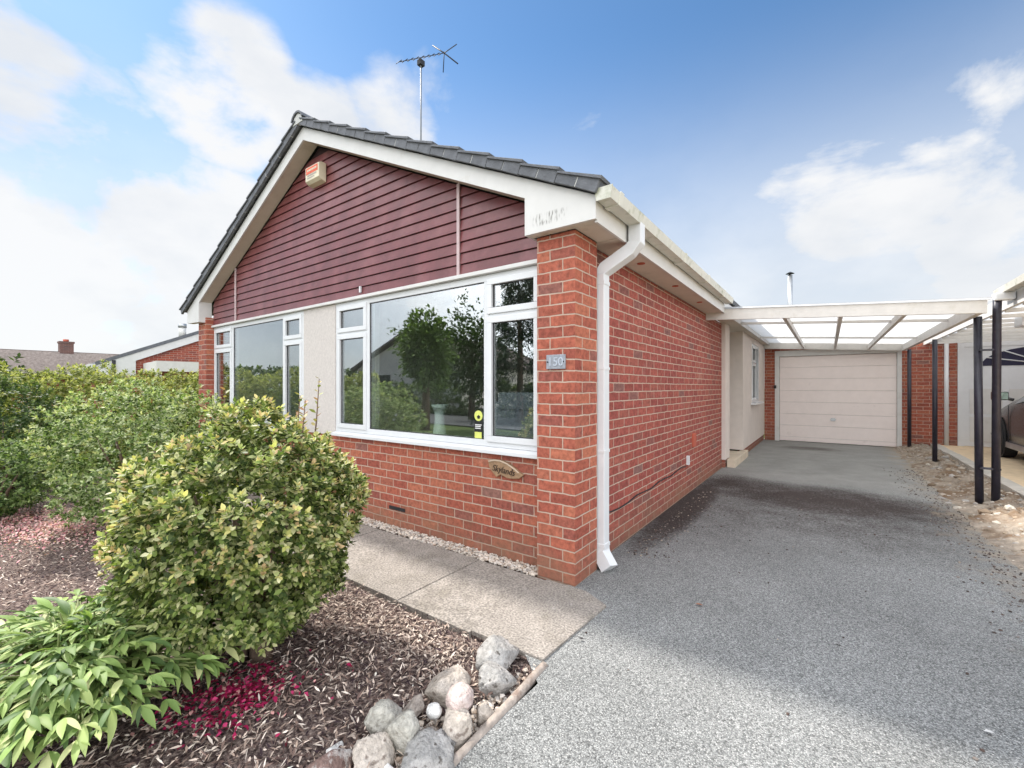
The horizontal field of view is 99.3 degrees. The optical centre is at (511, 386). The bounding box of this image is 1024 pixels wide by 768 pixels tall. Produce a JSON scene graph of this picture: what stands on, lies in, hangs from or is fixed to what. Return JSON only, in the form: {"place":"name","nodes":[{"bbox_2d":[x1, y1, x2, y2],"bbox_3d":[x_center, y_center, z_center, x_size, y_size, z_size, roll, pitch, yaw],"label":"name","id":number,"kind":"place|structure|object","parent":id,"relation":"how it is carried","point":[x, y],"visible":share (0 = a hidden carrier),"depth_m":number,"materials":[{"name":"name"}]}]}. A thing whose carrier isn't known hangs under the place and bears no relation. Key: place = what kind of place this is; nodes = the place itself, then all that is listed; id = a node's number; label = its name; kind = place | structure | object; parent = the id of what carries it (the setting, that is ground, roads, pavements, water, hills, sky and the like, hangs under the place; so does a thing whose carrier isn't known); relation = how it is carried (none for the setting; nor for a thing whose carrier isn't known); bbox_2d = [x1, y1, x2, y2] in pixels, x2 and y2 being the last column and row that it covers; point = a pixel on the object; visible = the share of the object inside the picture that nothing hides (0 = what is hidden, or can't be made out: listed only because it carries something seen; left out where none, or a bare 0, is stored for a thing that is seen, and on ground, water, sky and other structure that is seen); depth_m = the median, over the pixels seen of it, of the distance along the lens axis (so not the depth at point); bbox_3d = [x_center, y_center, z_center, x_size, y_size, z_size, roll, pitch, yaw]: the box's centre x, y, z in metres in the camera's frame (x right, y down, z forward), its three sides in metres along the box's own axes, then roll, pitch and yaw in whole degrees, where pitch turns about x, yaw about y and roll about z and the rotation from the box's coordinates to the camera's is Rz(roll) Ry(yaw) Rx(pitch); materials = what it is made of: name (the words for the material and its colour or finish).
{"place":"outdoors","nodes":[
{"label":"outdoors","id":0,"kind":"place"},
{"bbox_2d":[0,471,535,767],"bbox_3d":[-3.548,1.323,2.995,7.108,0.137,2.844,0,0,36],"label":"bark mulch","id":1,"kind":"object","parent":0,"point":[148,728],"visible":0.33,"depth_m":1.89,"materials":[{"name":"brown wood"}]},
{"bbox_2d":[0,438,60,516],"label":"shrub","id":2,"kind":"object","parent":1,"relation":"on","point":[29,496],"visible":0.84,"depth_m":4.40,"materials":[{"name":"green plant"}]},
{"bbox_2d":[0,374,86,493],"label":"dark shrub","id":3,"kind":"object","parent":1,"relation":"on","point":[25,419],"visible":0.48,"depth_m":5.47,"materials":[{"name":"green plant"}]},
{"bbox_2d":[0,499,139,568],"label":"faded petals","id":4,"kind":"object","parent":1,"relation":"on","point":[29,526],"visible":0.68,"depth_m":4.01,"materials":[{"name":"plant"}]},
{"bbox_2d":[0,584,244,767],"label":"peony plant","id":5,"kind":"object","parent":1,"relation":"on","point":[84,669],"visible":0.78,"depth_m":1.62,"materials":[{"name":"green plant"}]},
{"bbox_2d":[19,376,230,527],"bbox_3d":[-3.648,0.650,4.311,1.903,1.506,1.629,0,0,36],"label":"silvery shrub","id":6,"kind":"object","parent":1,"relation":"on","point":[71,478],"visible":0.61,"depth_m":3.87,"materials":[{"name":"green plant"}]},
{"bbox_2d":[91,376,371,665],"bbox_3d":[-1.351,0.671,2.179,1.238,1.458,1.141,0,0,-2],"label":"rounded bush","id":7,"kind":"object","parent":1,"relation":"on","point":[239,571],"visible":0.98,"depth_m":1.86,"materials":[{"name":"green plant"}]},
{"bbox_2d":[130,649,352,749],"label":"crimson petals","id":8,"kind":"object","parent":1,"relation":"on","point":[232,689],"visible":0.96,"depth_m":1.84,"materials":[{"name":"red plant"}]},
{"bbox_2d":[305,749,352,767],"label":"rock","id":9,"kind":"object","parent":1,"relation":"on","point":[333,758],"visible":0.97,"depth_m":1.50,"materials":[{"name":"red stone"}]},
{"bbox_2d":[326,741,343,752],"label":"rock","id":10,"kind":"object","parent":1,"relation":"on","point":[337,745],"visible":0.23,"depth_m":1.58,"materials":[{"name":"white stone"}]},
{"bbox_2d":[352,731,395,767],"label":"rock","id":11,"kind":"object","parent":1,"relation":"on","point":[377,749],"visible":0.98,"depth_m":1.53,"materials":[{"name":"beige stone"}]},
{"bbox_2d":[364,698,401,734],"bbox_3d":[-0.497,1.306,1.705,0.154,0.164,0.127,0,0,6],"label":"rock","id":12,"kind":"object","parent":1,"relation":"on","point":[382,714],"visible":0.53,"depth_m":1.66,"materials":[{"name":"stone"}]},
{"bbox_2d":[302,581,477,696],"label":"pale chips","id":13,"kind":"object","parent":1,"relation":"on","point":[408,640],"visible":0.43,"depth_m":2.33,"materials":[{"name":"beige wood"}]},
{"bbox_2d":[384,708,419,755],"bbox_3d":[-0.400,1.296,1.612,0.126,0.204,0.102,0,0,36],"label":"rock","id":14,"kind":"object","parent":1,"relation":"on","point":[402,729],"visible":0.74,"depth_m":1.58,"materials":[{"name":"stone"}]},
{"bbox_2d":[402,694,424,716],"bbox_3d":[-0.407,1.314,1.788,0.096,0.098,0.107,0,0,-36],"label":"rock","id":15,"kind":"object","parent":1,"relation":"on","point":[415,704],"visible":0.71,"depth_m":1.77,"materials":[{"name":"brown stone"}]},
{"bbox_2d":[426,702,441,719],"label":"rock","id":16,"kind":"object","parent":1,"relation":"on","point":[433,710],"visible":1,"depth_m":1.68,"materials":[{"name":"white stone"}]},
{"bbox_2d":[424,665,470,708],"bbox_3d":[-0.259,1.316,1.901,0.199,0.155,0.222,0,0,36],"label":"rock","id":17,"kind":"object","parent":1,"relation":"on","point":[440,684],"visible":0.69,"depth_m":1.85,"materials":[{"name":"beige stone"}]},
{"bbox_2d":[442,707,472,752],"bbox_3d":[-0.208,1.314,1.652,0.120,0.148,0.131,0,0,1],"label":"rock","id":18,"kind":"object","parent":1,"relation":"on","point":[457,727],"visible":0.73,"depth_m":1.63,"materials":[{"name":"beige stone"}]},
{"bbox_2d":[445,682,473,709],"bbox_3d":[-0.207,1.242,1.736,0.114,0.096,0.120,0,0,36],"label":"rock","id":19,"kind":"object","parent":18,"relation":"on","point":[459,695],"visible":0.91,"depth_m":1.71,"materials":[{"name":"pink stone"}]},
{"bbox_2d":[476,702,493,726],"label":"rock","id":20,"kind":"object","parent":1,"relation":"on","point":[485,712],"visible":0.87,"depth_m":1.73,"materials":[{"name":"beige stone"}]},
{"bbox_2d":[475,634,519,669],"bbox_3d":[-0.076,1.290,2.095,0.174,0.150,0.260,0,0,25],"label":"rock","id":21,"kind":"object","parent":1,"relation":"on","point":[501,651],"visible":0.77,"depth_m":2.05,"materials":[{"name":"grey stone"}]},
{"bbox_2d":[478,661,516,697],"bbox_3d":[-0.069,1.316,1.933,0.171,0.152,0.132,0,0,-17],"label":"rock","id":22,"kind":"object","parent":1,"relation":"on","point":[497,679],"visible":0.88,"depth_m":1.90,"materials":[{"name":"grey stone"}]},
{"bbox_2d":[2,389,764,691],"bbox_3d":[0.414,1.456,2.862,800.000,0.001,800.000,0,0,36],"label":"ground","id":23,"kind":"structure","parent":0,"point":[191,424],"depth_m":14.23,"materials":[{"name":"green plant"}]},
{"bbox_2d":[0,352,35,414],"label":"hedge","id":24,"kind":"object","parent":23,"relation":"on","point":[16,361],"visible":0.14,"depth_m":20.18,"materials":[{"name":"green plant"}]},
{"bbox_2d":[0,339,118,409],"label":"distant house","id":25,"kind":"structure","parent":23,"relation":"on","point":[40,361],"depth_m":26.83,"materials":[{"name":"tile"}]},
{"bbox_2d":[0,359,198,479],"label":"boundary hedge","id":26,"kind":"object","parent":23,"relation":"on","point":[177,384],"visible":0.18,"depth_m":6.98,"materials":[{"name":"green plant"}]},
{"bbox_2d":[68,323,198,429],"bbox_3d":[-14.575,-0.758,20.904,15.600,4.148,8.940,0,0,42],"label":"neighbouring bungalow","id":27,"kind":"object","parent":23,"relation":"on","point":[180,352],"visible":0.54,"depth_m":15.03,"materials":[{"name":"brick"}]},
{"bbox_2d":[179,110,769,586],"bbox_3d":[0.719,-0.768,8.770,7.074,4.368,10.227,0,0,36],"label":"brick bungalow","id":28,"kind":"object","parent":23,"relation":"on","point":[483,278],"visible":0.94,"depth_m":4.20,"materials":[{"name":"slate tile"},{"name":"white upvc"},{"name":"brick"}]},
{"bbox_2d":[210,311,303,428],"bbox_3d":[-3.433,-0.186,5.803,2.566,1.398,0.145,0,0,36],"label":"window","id":29,"kind":"structure","parent":28,"relation":"in","point":[289,340],"depth_m":5.59,"materials":[{"name":"white plastic"}]},
{"bbox_2d":[306,161,325,188],"bbox_3d":[-2.159,-2.333,4.781,0.270,0.206,0.092,0,0,36],"label":"alarm box","id":30,"kind":"object","parent":28,"relation":"attached to","point":[315,175],"visible":1,"depth_m":4.73,"materials":[{"name":"plastic"}]},
{"bbox_2d":[375,303,378,428],"bbox_3d":[-1.558,0.091,4.843,0.200,2.050,0.050,0,0,36],"label":"curtain","id":31,"kind":"object","parent":28,"relation":"hanging from","point":[376,366],"visible":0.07,"depth_m":4.79,"materials":[{"name":"white fabric"}]},
{"bbox_2d":[396,44,457,139],"bbox_3d":[-1.221,-4.017,6.141,0.452,2.267,0.950,0,0,36],"label":"tv aerial","id":32,"kind":"object","parent":28,"relation":"attached to","point":[420,62],"visible":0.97,"depth_m":6.07,"materials":[{"name":"metal"}]},
{"bbox_2d":[331,265,536,458],"bbox_3d":[-0.816,-0.186,3.901,2.617,1.398,0.145,0,0,36],"label":"window","id":33,"kind":"structure","parent":28,"relation":"in","point":[524,447],"depth_m":3.60,"materials":[{"name":"white plastic"}]},
{"bbox_2d":[431,404,447,434],"bbox_3d":[-0.685,0.311,4.106,0.164,0.290,0.164,0,0,36],"label":"vase","id":34,"kind":"object","parent":28,"relation":"on","point":[439,422],"visible":0.82,"depth_m":4.06,"materials":[{"name":"green ceramic"}]},
{"bbox_2d":[474,411,482,438],"bbox_3d":[-0.271,0.315,3.494,0.085,0.252,0.004,0,0,36],"label":"window sticker","id":35,"kind":"object","parent":28,"relation":"attached to","point":[478,415],"depth_m":3.49,"materials":[{"name":"yellow paper"}]},
{"bbox_2d":[488,459,523,478],"bbox_3d":[-0.048,0.625,3.299,0.329,0.134,0.032,0,0,36],"label":"name plate","id":36,"kind":"object","parent":28,"relation":"attached to","point":[498,467],"visible":1,"depth_m":3.29,"materials":[{"name":"brown wood"}]},
{"bbox_2d":[546,354,565,368],"bbox_3d":[0.296,-0.170,2.935,0.146,0.098,0.019,0,0,36],"label":"number plaque","id":37,"kind":"object","parent":28,"relation":"attached to","point":[557,361],"visible":1,"depth_m":2.93,"materials":[{"name":"stone"}]},
{"bbox_2d":[751,344,763,404],"bbox_3d":[5.347,-0.271,9.550,0.180,1.284,1.420,0,0,36],"label":"window","id":38,"kind":"structure","parent":28,"relation":"in","point":[755,350],"depth_m":9.55,"materials":[{"name":"white plastic"}]},
{"bbox_2d":[765,272,956,446],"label":"attached garage","id":39,"kind":"structure","parent":23,"relation":"on","point":[856,397],"depth_m":9.85,"materials":[{"name":"brick"}]},
{"bbox_2d":[780,353,896,446],"bbox_3d":[7.453,0.283,10.053,2.164,2.042,0.080,0,0,36],"label":"garage door","id":40,"kind":"structure","parent":39,"relation":"in","point":[839,399],"depth_m":9.99,"materials":[{"name":"white metal"}]},
{"bbox_2d":[930,444,1023,498],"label":"kerb","id":41,"kind":"structure","parent":23,"relation":"on","point":[1007,485],"depth_m":6.04,"materials":[{"name":"concrete"}]},
{"bbox_2d":[195,485,605,664],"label":"path","id":42,"kind":"structure","parent":0,"point":[536,618],"depth_m":2.77,"materials":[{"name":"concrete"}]},
{"bbox_2d":[264,492,537,576],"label":"gravel","id":43,"kind":"structure","parent":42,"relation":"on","point":[510,564],"depth_m":3.52,"materials":[{"name":"white gravel"}]},
{"bbox_2d":[395,667,530,767],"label":"edging gravel","id":44,"kind":"structure","parent":0,"point":[490,701],"depth_m":1.81,"materials":[{"name":"beige gravel"}]},
{"bbox_2d":[401,727,456,767],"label":"rock","id":45,"kind":"object","parent":44,"relation":"on","point":[429,747],"visible":1,"depth_m":1.52,"materials":[{"name":"grey stone"}]},
{"bbox_2d":[483,392,532,437],"bbox_3d":[0.282,0.656,4.024,0.960,1.220,0.775,0,0,36],"label":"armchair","id":46,"kind":"object","parent":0,"point":[514,414],"visible":0.09,"depth_m":3.75,"materials":[{"name":"grey fabric"}]},
{"bbox_2d":[0,0,1023,388],"label":"sky","id":47,"kind":"structure","parent":0,"point":[859,150],"materials":[{"name":"blue"}]},
{"bbox_2d":[455,438,1023,767],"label":"driveway","id":48,"kind":"structure","parent":0,"point":[721,676],"depth_m":2.26,"materials":[{"name":"grey asphalt"}]},
{"bbox_2d":[453,662,547,766],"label":"log edging","id":49,"kind":"object","parent":48,"relation":"on","point":[517,695],"visible":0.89,"depth_m":1.75,"materials":[{"name":"beige wood"}]},
{"bbox_2d":[585,467,1023,760],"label":"drive grit","id":50,"kind":"object","parent":48,"relation":"on","point":[967,673],"visible":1,"depth_m":3.77,"materials":[{"name":"grey gravel"}]},
{"bbox_2d":[893,443,1023,571],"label":"verge","id":51,"kind":"structure","parent":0,"point":[998,530],"depth_m":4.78,"materials":[{"name":"grey gravel"}]},
{"bbox_2d":[706,297,993,503],"bbox_3d":[5.622,0.129,7.694,2.861,2.474,5.900,0,0,36],"label":"carport","id":52,"kind":"object","parent":51,"relation":"on","point":[905,325],"visible":0.84,"depth_m":6.09,"materials":[{"name":"white plastic"}]},
{"bbox_2d":[942,445,1023,486],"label":"neighbour drive","id":53,"kind":"structure","parent":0,"point":[1012,468],"depth_m":7.00,"materials":[{"name":"beige concrete"}]},
{"bbox_2d":[924,273,1023,500],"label":"neighbouring garage","id":54,"kind":"structure","parent":53,"relation":"on","point":[1003,340],"depth_m":8.33,"materials":[{"name":"brick"}]},
{"bbox_2d":[964,345,1023,446],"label":"garage door","id":55,"kind":"structure","parent":54,"relation":"in","point":[1012,373],"depth_m":8.59,"materials":[{"name":"white plastic"}]},
{"bbox_2d":[991,391,1023,456],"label":"parked car","id":56,"kind":"object","parent":53,"relation":"on","point":[1012,429],"visible":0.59,"depth_m":7.01,"materials":[{"name":"paint"}]}
]}

